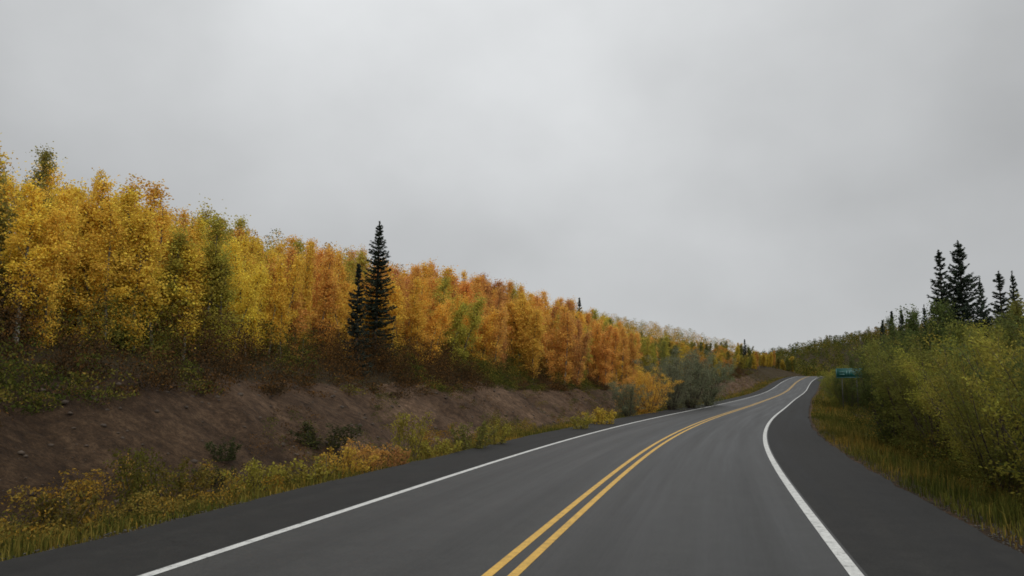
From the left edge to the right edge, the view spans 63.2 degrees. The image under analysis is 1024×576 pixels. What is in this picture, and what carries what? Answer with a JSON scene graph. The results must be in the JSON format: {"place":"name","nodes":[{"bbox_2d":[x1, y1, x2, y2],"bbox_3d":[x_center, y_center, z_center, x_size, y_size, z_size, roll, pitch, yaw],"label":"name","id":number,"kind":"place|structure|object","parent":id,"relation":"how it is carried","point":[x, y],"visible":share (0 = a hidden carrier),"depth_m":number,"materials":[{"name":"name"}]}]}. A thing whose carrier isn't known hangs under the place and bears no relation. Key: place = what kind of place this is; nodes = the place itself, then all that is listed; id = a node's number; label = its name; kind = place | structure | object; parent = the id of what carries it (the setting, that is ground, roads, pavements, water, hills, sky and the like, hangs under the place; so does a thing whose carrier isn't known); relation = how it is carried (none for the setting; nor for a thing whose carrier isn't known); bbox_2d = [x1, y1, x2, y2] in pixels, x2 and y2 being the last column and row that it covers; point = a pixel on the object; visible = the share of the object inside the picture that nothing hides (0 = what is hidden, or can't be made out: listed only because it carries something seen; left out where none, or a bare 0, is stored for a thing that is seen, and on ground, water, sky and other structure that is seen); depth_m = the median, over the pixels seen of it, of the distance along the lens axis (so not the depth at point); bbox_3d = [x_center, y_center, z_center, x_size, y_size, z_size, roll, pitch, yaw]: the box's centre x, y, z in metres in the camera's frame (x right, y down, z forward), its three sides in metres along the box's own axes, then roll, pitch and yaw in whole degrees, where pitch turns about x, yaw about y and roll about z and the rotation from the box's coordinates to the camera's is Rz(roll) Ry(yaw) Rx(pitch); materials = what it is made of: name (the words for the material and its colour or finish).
{"place":"outdoors","nodes":[
{"label":"outdoors","id":0,"kind":"place"},
{"bbox_2d":[0,376,1023,575],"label":"road","id":1,"kind":"structure","parent":0,"point":[741,486],"depth_m":12.21,"materials":[{"name":"asphalt"}]},
{"bbox_2d":[0,272,1023,560],"bbox_3d":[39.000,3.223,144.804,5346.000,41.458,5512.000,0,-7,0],"label":"ground","id":2,"kind":"structure","parent":0,"point":[224,418],"depth_m":23.18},
{"bbox_2d":[0,174,52,338],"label":"aspen tree","id":3,"kind":"object","parent":2,"relation":"on","point":[13,255],"visible":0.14,"depth_m":25.28,"materials":[{"name":"yellow plant"}]},
{"bbox_2d":[0,173,60,344],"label":"aspen tree","id":4,"kind":"object","parent":2,"relation":"on","point":[14,240],"visible":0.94,"depth_m":24.41,"materials":[{"name":"yellow plant"}]},
{"bbox_2d":[0,141,65,328],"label":"aspen tree","id":5,"kind":"object","parent":2,"relation":"on","point":[45,157],"visible":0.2,"depth_m":27.35,"materials":[{"name":"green plant"}]},
{"bbox_2d":[0,154,77,327],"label":"aspen tree","id":6,"kind":"object","parent":2,"relation":"on","point":[51,183],"visible":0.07,"depth_m":28.98,"materials":[{"name":"yellow plant"}]},
{"bbox_2d":[22,182,86,348],"bbox_3d":[-14.088,-0.742,25.628,1.883,5.593,2.988,4,-8,-29],"label":"aspen tree","id":7,"kind":"object","parent":2,"relation":"on","point":[59,235],"visible":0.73,"depth_m":25.15,"materials":[{"name":"yellow plant"}]},
{"bbox_2d":[18,490,101,535],"bbox_3d":[-7.214,3.651,13.243,1.079,0.900,1.531,1,-7,-5],"label":"shrub","id":8,"kind":"object","parent":2,"relation":"on","point":[66,515],"visible":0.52,"depth_m":13.03,"materials":[{"name":"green plant"}]},
{"bbox_2d":[28,177,139,348],"bbox_3d":[-13.863,-0.792,27.089,3.458,5.862,2.374,1,-8,-9],"label":"aspen tree","id":9,"kind":"object","parent":2,"relation":"on","point":[98,264],"visible":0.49,"depth_m":27.23,"materials":[{"name":"yellow plant"}]},
{"bbox_2d":[64,175,126,329],"bbox_3d":[-15.155,-0.888,29.306,3.773,6.133,2.378,-5,-9,31],"label":"aspen tree","id":10,"kind":"object","parent":2,"relation":"on","point":[100,188],"visible":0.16,"depth_m":28.71,"materials":[{"name":"yellow plant"}]},
{"bbox_2d":[54,174,174,352],"bbox_3d":[-13.746,-0.858,28.895,4.324,6.481,2.725,-6,-8,0],"label":"aspen tree","id":11,"kind":"object","parent":2,"relation":"on","point":[145,249],"visible":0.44,"depth_m":28.54,"materials":[{"name":"yellow plant"}]},
{"bbox_2d":[108,173,175,331],"bbox_3d":[-15.707,-1.342,31.869,5.011,6.568,3.389,3,-8,-20],"label":"aspen tree","id":12,"kind":"object","parent":2,"relation":"on","point":[153,194],"visible":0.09,"depth_m":32.81,"materials":[{"name":"yellow plant"}]},
{"bbox_2d":[103,444,191,518],"bbox_3d":[-6.888,3.628,15.285,1.624,1.470,1.226,-4,-9,31],"label":"shrub","id":13,"kind":"object","parent":2,"relation":"on","point":[137,476],"visible":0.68,"depth_m":15.26,"materials":[{"name":"green plant"}]},
{"bbox_2d":[101,180,213,359],"bbox_3d":[-13.169,-0.473,30.401,3.134,6.152,4.657,-4,-8,26],"label":"aspen tree","id":14,"kind":"object","parent":2,"relation":"on","point":[128,201],"visible":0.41,"depth_m":30.18,"materials":[{"name":"yellow plant"}]},
{"bbox_2d":[142,204,195,328],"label":"aspen tree","id":15,"kind":"object","parent":2,"relation":"on","point":[183,215],"visible":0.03,"depth_m":35.30,"materials":[{"name":"yellow plant"}]},
{"bbox_2d":[141,200,212,355],"bbox_3d":[-12.955,-0.245,32.205,3.186,5.966,3.993,1,-10,-10],"label":"aspen tree","id":16,"kind":"object","parent":2,"relation":"on","point":[161,220],"visible":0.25,"depth_m":31.32,"materials":[{"name":"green plant"}]},
{"bbox_2d":[139,457,222,504],"bbox_3d":[-6.832,4.098,17.018,1.506,1.258,1.424,7,-10,-43],"label":"shrub","id":17,"kind":"object","parent":2,"relation":"on","point":[200,477],"visible":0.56,"depth_m":17.02,"materials":[{"name":"yellow plant"}]},
{"bbox_2d":[145,208,245,360],"bbox_3d":[-11.835,-0.141,31.520,2.543,6.004,3.950,-6,-9,37],"label":"aspen tree","id":18,"kind":"object","parent":2,"relation":"on","point":[219,270],"visible":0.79,"depth_m":31.72,"materials":[{"name":"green plant"}]},
{"bbox_2d":[177,193,235,245],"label":"aspen tree","id":19,"kind":"object","parent":2,"relation":"on","point":[208,215],"visible":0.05,"depth_m":42.52,"materials":[{"name":"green plant"}]},
{"bbox_2d":[193,213,246,337],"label":"aspen tree","id":20,"kind":"object","parent":2,"relation":"on","point":[198,226],"visible":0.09,"depth_m":37.96,"materials":[{"name":"yellow plant"}]},
{"bbox_2d":[204,437,242,463],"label":"shrub","id":21,"kind":"object","parent":2,"relation":"on","point":[231,450],"visible":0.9,"depth_m":20.76,"materials":[{"name":"green plant"}]},
{"bbox_2d":[209,236,271,358],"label":"aspen tree","id":22,"kind":"object","parent":2,"relation":"on","point":[252,296],"visible":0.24,"depth_m":34.17,"materials":[{"name":"yellow plant"}]},
{"bbox_2d":[226,233,265,357],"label":"aspen tree","id":23,"kind":"object","parent":2,"relation":"on","point":[256,316],"visible":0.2,"depth_m":35.39,"materials":[{"name":"yellow plant"}]},
{"bbox_2d":[220,458,284,497],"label":"shrub","id":24,"kind":"object","parent":2,"relation":"on","point":[254,479],"visible":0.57,"depth_m":17.79,"materials":[{"name":"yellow plant"}]},
{"bbox_2d":[234,228,272,352],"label":"aspen tree","id":25,"kind":"object","parent":2,"relation":"on","point":[264,289],"visible":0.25,"depth_m":37.59,"materials":[{"name":"yellow plant"}]},
{"bbox_2d":[247,230,284,312],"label":"aspen tree","id":26,"kind":"object","parent":2,"relation":"on","point":[258,248],"visible":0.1,"depth_m":44.02,"materials":[{"name":"yellow plant"}]},
{"bbox_2d":[259,253,308,358],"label":"aspen tree","id":27,"kind":"object","parent":2,"relation":"on","point":[282,299],"visible":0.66,"depth_m":38.12,"materials":[{"name":"yellow plant"}]},
{"bbox_2d":[262,240,312,358],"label":"aspen tree","id":28,"kind":"object","parent":2,"relation":"on","point":[288,261],"visible":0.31,"depth_m":39.45,"materials":[{"name":"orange plant"}]},
{"bbox_2d":[264,238,320,350],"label":"aspen tree","id":29,"kind":"object","parent":2,"relation":"on","point":[306,273],"visible":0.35,"depth_m":41.64,"materials":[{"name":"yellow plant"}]},
{"bbox_2d":[245,454,341,488],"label":"shrub","id":30,"kind":"object","parent":2,"relation":"on","point":[318,470],"visible":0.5,"depth_m":18.58,"materials":[{"name":"yellow plant"}]},
{"bbox_2d":[297,241,345,354],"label":"aspen tree","id":31,"kind":"object","parent":2,"relation":"on","point":[328,295],"visible":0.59,"depth_m":42.56,"materials":[{"name":"orange plant"}]},
{"bbox_2d":[0,376,647,522],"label":"bank stones","id":32,"kind":"object","parent":2,"relation":"on","point":[64,402],"visible":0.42,"depth_m":23.52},
{"bbox_2d":[308,243,344,343],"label":"aspen tree","id":33,"kind":"object","parent":2,"relation":"on","point":[319,279],"visible":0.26,"depth_m":49.97,"materials":[{"name":"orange plant"}]},
{"bbox_2d":[287,422,366,452],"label":"shrub","id":34,"kind":"object","parent":2,"relation":"on","point":[308,428],"visible":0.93,"depth_m":25.70,"materials":[{"name":"green plant"}]},
{"bbox_2d":[316,244,353,340],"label":"aspen tree","id":35,"kind":"object","parent":2,"relation":"on","point":[337,267],"visible":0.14,"depth_m":47.78,"materials":[{"name":"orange plant"}]},
{"bbox_2d":[312,257,364,359],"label":"aspen tree","id":36,"kind":"object","parent":2,"relation":"on","point":[347,306],"visible":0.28,"depth_m":43.23,"materials":[{"name":"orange plant"}]},
{"bbox_2d":[319,446,378,478],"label":"shrub","id":37,"kind":"object","parent":2,"relation":"on","point":[348,453],"visible":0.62,"depth_m":20.08,"materials":[{"name":"yellow plant"}]},
{"bbox_2d":[343,248,370,286],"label":"aspen tree","id":38,"kind":"object","parent":2,"relation":"on","point":[361,260],"visible":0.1,"depth_m":53.57,"materials":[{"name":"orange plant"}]},
{"bbox_2d":[341,264,373,374],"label":"spruce tree","id":39,"kind":"object","parent":2,"relation":"on","point":[355,332],"visible":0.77,"depth_m":40.53,"materials":[{"name":"green plant"}]},
{"bbox_2d":[340,437,389,473],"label":"shrub","id":40,"kind":"object","parent":2,"relation":"on","point":[363,453],"visible":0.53,"depth_m":21.06,"materials":[{"name":"yellow plant"}]},
{"bbox_2d":[339,267,408,365],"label":"aspen tree","id":41,"kind":"object","parent":2,"relation":"on","point":[396,312],"visible":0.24,"depth_m":47.30,"materials":[{"name":"orange plant"}]},
{"bbox_2d":[0,267,752,414],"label":"undergrowth","id":42,"kind":"object","parent":2,"relation":"on","point":[467,371],"visible":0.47,"depth_m":28.30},
{"bbox_2d":[360,221,397,366],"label":"spruce tree","id":43,"kind":"object","parent":2,"relation":"on","point":[377,281],"visible":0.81,"depth_m":45.17,"materials":[{"name":"green plant"}]},
{"bbox_2d":[7,183,757,355],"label":"aspen wood","id":44,"kind":"object","parent":2,"relation":"on","point":[657,334],"visible":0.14,"depth_m":217.05,"materials":[{"name":"green plant"}]},
{"bbox_2d":[0,377,768,557],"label":"verge weeds","id":45,"kind":"object","parent":2,"relation":"on","point":[130,506],"visible":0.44,"depth_m":15.07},
{"bbox_2d":[0,372,769,526],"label":"bank weeds","id":46,"kind":"object","parent":2,"relation":"on","point":[378,395],"visible":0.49,"depth_m":25.96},
{"bbox_2d":[366,442,411,468],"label":"shrub","id":47,"kind":"object","parent":2,"relation":"on","point":[398,457],"visible":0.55,"depth_m":22.20,"materials":[{"name":"orange plant"}]},
{"bbox_2d":[389,276,429,362],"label":"aspen tree","id":48,"kind":"object","parent":2,"relation":"on","point":[416,322],"visible":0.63,"depth_m":49.46,"materials":[{"name":"orange plant"}]},
{"bbox_2d":[387,412,433,460],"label":"shrub","id":49,"kind":"object","parent":2,"relation":"on","point":[414,441],"visible":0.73,"depth_m":25.14,"materials":[{"name":"green plant"}]},
{"bbox_2d":[396,264,426,362],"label":"aspen tree","id":50,"kind":"object","parent":2,"relation":"on","point":[416,272],"visible":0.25,"depth_m":50.99,"materials":[{"name":"orange plant"}]},
{"bbox_2d":[411,273,456,366],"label":"aspen tree","id":51,"kind":"object","parent":2,"relation":"on","point":[435,325],"visible":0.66,"depth_m":51.99,"materials":[{"name":"orange plant"}]},
{"bbox_2d":[418,435,462,456],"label":"shrub","id":52,"kind":"object","parent":2,"relation":"on","point":[442,447],"visible":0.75,"depth_m":25.43,"materials":[{"name":"green plant"}]},
{"bbox_2d":[429,265,462,347],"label":"aspen tree","id":53,"kind":"object","parent":2,"relation":"on","point":[444,273],"visible":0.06,"depth_m":62.27,"materials":[{"name":"orange plant"}]},
{"bbox_2d":[427,271,491,369],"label":"aspen tree","id":54,"kind":"object","parent":2,"relation":"on","point":[462,331],"visible":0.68,"depth_m":54.35,"materials":[{"name":"green plant"}]},
{"bbox_2d":[452,269,479,333],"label":"aspen tree","id":55,"kind":"object","parent":2,"relation":"on","point":[464,287],"visible":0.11,"depth_m":63.58,"materials":[{"name":"orange plant"}]},
{"bbox_2d":[448,421,497,450],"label":"shrub","id":56,"kind":"object","parent":2,"relation":"on","point":[479,439],"visible":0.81,"depth_m":26.97,"materials":[{"name":"green plant"}]},
{"bbox_2d":[452,292,497,368],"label":"aspen tree","id":57,"kind":"object","parent":2,"relation":"on","point":[489,330],"visible":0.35,"depth_m":57.92,"materials":[{"name":"orange plant"}]},
{"bbox_2d":[476,287,510,367],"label":"aspen tree","id":58,"kind":"object","parent":2,"relation":"on","point":[500,296],"visible":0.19,"depth_m":60.42,"materials":[{"name":"orange plant"}]},
{"bbox_2d":[475,291,512,373],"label":"aspen tree","id":59,"kind":"object","parent":2,"relation":"on","point":[500,325],"visible":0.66,"depth_m":58.17,"materials":[{"name":"orange plant"}]},
{"bbox_2d":[474,419,513,445],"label":"shrub","id":60,"kind":"object","parent":2,"relation":"on","point":[503,436],"visible":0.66,"depth_m":29.04,"materials":[{"name":"green plant"}]},
{"bbox_2d":[0,376,1023,561],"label":"verge grass","id":61,"kind":"structure","parent":2,"relation":"on","point":[835,425],"depth_m":17.20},
{"bbox_2d":[504,301,536,375],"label":"aspen tree","id":62,"kind":"object","parent":2,"relation":"on","point":[512,308],"visible":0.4,"depth_m":64.78,"materials":[{"name":"orange plant"}]},
{"bbox_2d":[509,295,548,381],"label":"aspen tree","id":63,"kind":"object","parent":2,"relation":"on","point":[537,327],"visible":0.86,"depth_m":63.29,"materials":[{"name":"orange plant"}]},
{"bbox_2d":[538,304,579,377],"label":"aspen tree","id":64,"kind":"object","parent":2,"relation":"on","point":[563,309],"visible":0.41,"depth_m":69.31,"materials":[{"name":"orange plant"}]},
{"bbox_2d":[539,309,585,383],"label":"aspen tree","id":65,"kind":"object","parent":2,"relation":"on","point":[553,358],"visible":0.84,"depth_m":68.29,"materials":[{"name":"orange plant"}]},
{"bbox_2d":[567,316,595,386],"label":"aspen tree","id":66,"kind":"object","parent":2,"relation":"on","point":[586,339],"visible":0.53,"depth_m":69.44,"materials":[{"name":"orange plant"}]},
{"bbox_2d":[589,320,604,381],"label":"aspen tree","id":67,"kind":"object","parent":2,"relation":"on","point":[596,341],"visible":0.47,"depth_m":79.56,"materials":[{"name":"orange plant"}]},
{"bbox_2d":[581,407,616,423],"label":"shrub","id":68,"kind":"object","parent":2,"relation":"on","point":[602,417],"visible":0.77,"depth_m":44.47,"materials":[{"name":"yellow plant"}]},
{"bbox_2d":[584,323,616,387],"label":"aspen tree","id":69,"kind":"object","parent":2,"relation":"on","point":[605,351],"visible":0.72,"depth_m":78.57,"materials":[{"name":"orange plant"}]},
{"bbox_2d":[587,317,626,382],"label":"aspen tree","id":70,"kind":"object","parent":2,"relation":"on","point":[614,346],"visible":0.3,"depth_m":83.67,"materials":[{"name":"orange plant"}]},
{"bbox_2d":[611,325,633,382],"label":"aspen tree","id":71,"kind":"object","parent":2,"relation":"on","point":[625,359],"visible":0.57,"depth_m":87.84,"materials":[{"name":"orange plant"}]},
{"bbox_2d":[618,332,638,381],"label":"aspen tree","id":72,"kind":"object","parent":2,"relation":"on","point":[633,352],"visible":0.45,"depth_m":90.28,"materials":[{"name":"orange plant"}]},
{"bbox_2d":[607,380,654,416],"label":"willow bush","id":73,"kind":"object","parent":2,"relation":"on","point":[626,410],"visible":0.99,"depth_m":57.24,"materials":[{"name":"green plant"}]},
{"bbox_2d":[607,373,657,412],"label":"willow bush","id":74,"kind":"object","parent":2,"relation":"on","point":[628,379],"visible":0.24,"depth_m":65.12,"materials":[{"name":"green plant"}]},
{"bbox_2d":[627,366,682,412],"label":"willow bush","id":75,"kind":"object","parent":2,"relation":"on","point":[648,408],"visible":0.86,"depth_m":63.15,"materials":[{"name":"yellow plant"}]},
{"bbox_2d":[632,346,698,409],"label":"willow bush","id":76,"kind":"object","parent":2,"relation":"on","point":[677,400],"visible":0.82,"depth_m":71.16,"materials":[{"name":"green plant"}]},
{"bbox_2d":[655,348,717,407],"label":"willow bush","id":77,"kind":"object","parent":2,"relation":"on","point":[692,403],"visible":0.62,"depth_m":76.97,"materials":[{"name":"green plant"}]},
{"bbox_2d":[674,350,737,405],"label":"willow bush","id":78,"kind":"object","parent":2,"relation":"on","point":[714,392],"visible":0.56,"depth_m":84.93,"materials":[{"name":"green plant"}]},
{"bbox_2d":[647,317,995,375],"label":"hill forest","id":79,"kind":"object","parent":2,"relation":"on","point":[806,369],"visible":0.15,"depth_m":395.12,"materials":[{"name":"green plant"}]},
{"bbox_2d":[836,368,861,414],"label":"road sign","id":80,"kind":"object","parent":2,"relation":"on","point":[841,373],"visible":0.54,"depth_m":75.66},
{"bbox_2d":[831,360,876,412],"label":"willow bush","id":81,"kind":"object","parent":2,"relation":"on","point":[853,401],"visible":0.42,"depth_m":81.57,"materials":[{"name":"green plant"}]},
{"bbox_2d":[844,322,921,447],"bbox_3d":[15.790,4.008,33.568,4.451,5.271,4.293,0,-7,-3],"label":"willow bush","id":82,"kind":"object","parent":2,"relation":"on","point":[868,395],"visible":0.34,"depth_m":33.88,"materials":[{"name":"green plant"}]},
{"bbox_2d":[850,336,976,451],"bbox_3d":[15.713,4.487,32.046,5.189,5.168,4.301,1,-7,-5],"label":"willow bush","id":83,"kind":"object","parent":2,"relation":"on","point":[884,396],"visible":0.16,"depth_m":32.06,"materials":[{"name":"green plant"}]},
{"bbox_2d":[894,298,955,363],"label":"poplar tree","id":84,"kind":"object","parent":2,"relation":"on","point":[936,309],"visible":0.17,"depth_m":37.51,"materials":[{"name":"green plant"}]},
{"bbox_2d":[828,396,1023,497],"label":"thicket undergrowth","id":85,"kind":"object","parent":2,"relation":"on","point":[862,414],"visible":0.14,"depth_m":26.18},
{"bbox_2d":[862,335,1006,458],"bbox_3d":[15.179,3.889,29.811,5.006,4.726,4.326,-2,-8,13],"label":"willow bush","id":86,"kind":"object","parent":2,"relation":"on","point":[875,344],"visible":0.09,"depth_m":29.97,"materials":[{"name":"green plant"}]},
{"bbox_2d":[870,316,1005,461],"bbox_3d":[14.553,3.424,27.836,4.549,5.010,4.387,-2,-8,18],"label":"willow bush","id":87,"kind":"object","parent":2,"relation":"on","point":[901,391],"visible":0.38,"depth_m":28.07,"materials":[{"name":"green plant"}]},
{"bbox_2d":[923,297,959,352],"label":"poplar tree","id":88,"kind":"object","parent":2,"relation":"on","point":[946,313],"visible":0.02,"depth_m":39.94,"materials":[{"name":"green plant"}]},
{"bbox_2d":[926,249,959,330],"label":"spruce tree","id":89,"kind":"object","parent":2,"relation":"on","point":[938,257],"visible":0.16,"depth_m":43.42,"materials":[{"name":"green plant"}]},
{"bbox_2d":[891,319,1004,469],"bbox_3d":[14.132,3.478,25.754,4.058,4.900,2.967,-1,-7,7],"label":"willow bush","id":90,"kind":"object","parent":2,"relation":"on","point":[912,375],"visible":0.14,"depth_m":26.00,"materials":[{"name":"green plant"}]},
{"bbox_2d":[895,326,1023,486],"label":"willow bush","id":91,"kind":"object","parent":2,"relation":"on","point":[934,381],"visible":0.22,"depth_m":21.81,"materials":[{"name":"green plant"}]},
{"bbox_2d":[939,240,993,342],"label":"spruce tree","id":92,"kind":"object","parent":2,"relation":"on","point":[959,290],"visible":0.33,"depth_m":41.17,"materials":[{"name":"green plant"}]},
{"bbox_2d":[913,324,1023,499],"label":"willow bush","id":93,"kind":"object","parent":2,"relation":"on","point":[978,454],"visible":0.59,"depth_m":19.36,"materials":[{"name":"green plant"}]},
{"bbox_2d":[917,322,1023,475],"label":"willow bush","id":94,"kind":"object","parent":2,"relation":"on","point":[968,367],"visible":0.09,"depth_m":23.64,"materials":[{"name":"green plant"}]},
{"bbox_2d":[927,311,1023,502],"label":"willow bush","id":95,"kind":"object","parent":2,"relation":"on","point":[1020,365],"visible":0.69,"depth_m":18.18,"materials":[{"name":"green plant"}]},
{"bbox_2d":[975,279,993,340],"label":"spruce tree","id":96,"kind":"object","parent":2,"relation":"on","point":[983,303],"visible":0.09,"depth_m":44.08,"materials":[{"name":"green plant"}]},
{"bbox_2d":[951,301,1021,387],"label":"poplar tree","id":97,"kind":"object","parent":2,"relation":"on","point":[958,324],"visible":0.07,"depth_m":31.27,"materials":[{"name":"green plant"}]},
{"bbox_2d":[961,330,1023,517],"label":"willow bush","id":98,"kind":"object","parent":2,"relation":"on","point":[1002,410],"visible":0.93,"depth_m":16.14,"materials":[{"name":"green plant"}]},
{"bbox_2d":[984,271,1013,345],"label":"spruce tree","id":99,"kind":"object","parent":2,"relation":"on","point":[997,307],"visible":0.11,"depth_m":38.20,"materials":[{"name":"green plant"}]},
{"bbox_2d":[979,289,1023,425],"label":"poplar tree","id":100,"kind":"object","parent":2,"relation":"on","point":[1019,310],"visible":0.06,"depth_m":28.59,"materials":[{"name":"green plant"}]},
{"bbox_2d":[991,367,1023,416],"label":"willow bush","id":101,"kind":"object","parent":2,"relation":"on","point":[1010,396],"visible":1,"depth_m":14.32,"materials":[{"name":"green plant"}]},
{"bbox_2d":[0,417,1023,560],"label":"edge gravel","id":102,"kind":"structure","parent":0,"point":[993,535],"depth_m":13.14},
{"bbox_2d":[0,0,1023,354],"label":"sky","id":103,"kind":"structure","parent":0,"point":[767,174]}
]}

